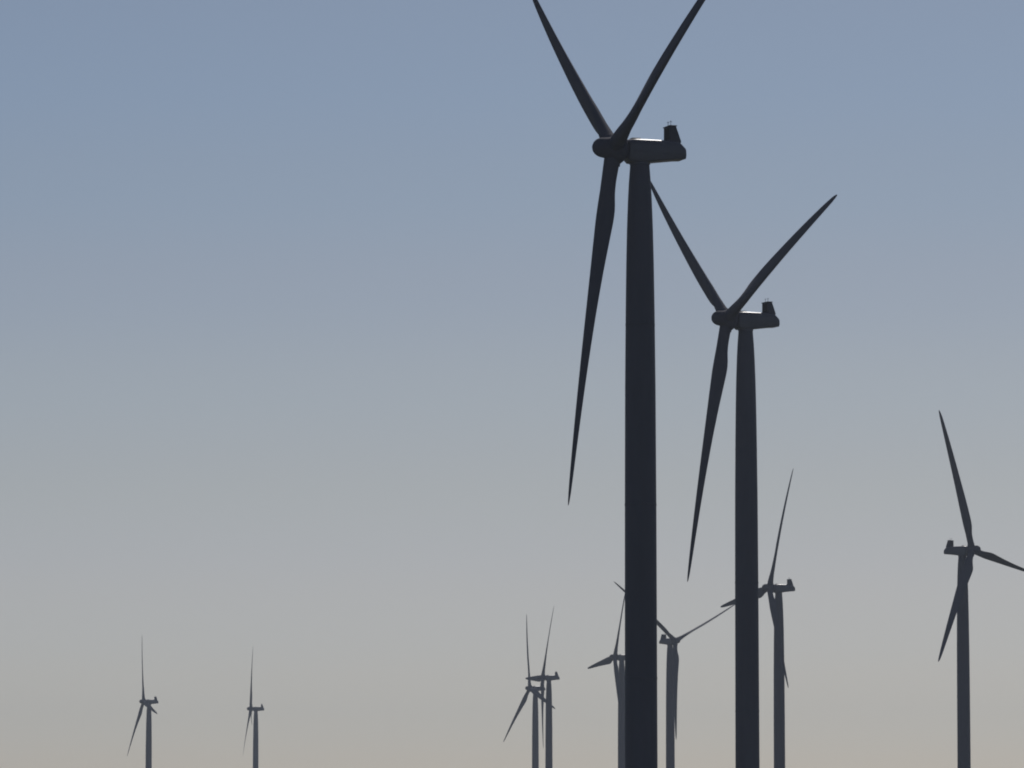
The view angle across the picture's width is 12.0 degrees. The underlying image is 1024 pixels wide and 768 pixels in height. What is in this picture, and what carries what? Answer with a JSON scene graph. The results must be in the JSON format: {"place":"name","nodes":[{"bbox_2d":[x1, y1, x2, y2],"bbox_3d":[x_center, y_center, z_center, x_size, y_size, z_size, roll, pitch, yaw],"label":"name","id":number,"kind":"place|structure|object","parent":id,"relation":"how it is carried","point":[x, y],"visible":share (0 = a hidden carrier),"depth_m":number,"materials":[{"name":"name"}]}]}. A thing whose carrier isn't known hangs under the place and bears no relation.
{"place":"outdoors","nodes":[
{"label":"outdoors","id":0,"kind":"place"},
{"bbox_2d":[0,0,1023,767],"label":"sky","id":1,"kind":"structure","parent":0,"point":[293,294],"materials":[{"name":"blue"}]},
{"bbox_3d":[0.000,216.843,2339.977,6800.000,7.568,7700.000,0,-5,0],"label":"ground","id":2,"kind":"structure","parent":0,"visible":0},
{"bbox_2d":[127,656,157,767],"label":"wind turbine","id":3,"kind":"object","parent":2,"relation":"on","point":[143,701],"visible":1,"depth_m":3390.39,"materials":[{"name":"metal"}]},
{"bbox_2d":[243,652,263,767],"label":"wind turbine","id":4,"kind":"object","parent":2,"relation":"on","point":[250,708],"visible":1,"depth_m":3730.94,"materials":[{"name":"metal"}]},
{"bbox_2d":[503,614,554,767],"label":"wind turbine","id":5,"kind":"object","parent":2,"relation":"on","point":[534,690],"visible":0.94,"depth_m":3140.95,"materials":[{"name":"metal"}]},
{"bbox_2d":[525,608,559,767],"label":"wind turbine","id":6,"kind":"object","parent":2,"relation":"on","point":[542,677],"visible":1,"depth_m":2965.31,"materials":[{"name":"metal"}]},
{"bbox_2d":[588,595,624,767],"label":"wind turbine","id":7,"kind":"object","parent":2,"relation":"on","point":[614,657],"visible":0.9,"depth_m":2651.78,"materials":[{"name":"metal"}]},
{"bbox_2d":[533,0,704,767],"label":"wind turbine","id":8,"kind":"object","parent":2,"relation":"on","point":[615,149],"visible":1,"depth_m":674.08,"materials":[{"name":"metal"}]},
{"bbox_2d":[614,582,734,767],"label":"wind turbine","id":9,"kind":"object","parent":2,"relation":"on","point":[671,642],"visible":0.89,"depth_m":2441.36,"materials":[{"name":"metal"}]},
{"bbox_2d":[651,182,836,767],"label":"wind turbine","id":10,"kind":"object","parent":2,"relation":"on","point":[744,324],"visible":1,"depth_m":912.26,"materials":[{"name":"metal"}]},
{"bbox_2d":[720,470,794,767],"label":"wind turbine","id":11,"kind":"object","parent":2,"relation":"on","point":[775,603],"visible":0.89,"depth_m":1906.31,"materials":[{"name":"metal"}]},
{"bbox_2d":[938,410,1023,767],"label":"wind turbine","id":12,"kind":"object","parent":2,"relation":"on","point":[960,606],"visible":1,"depth_m":1650.51,"materials":[{"name":"metal"}]}
]}

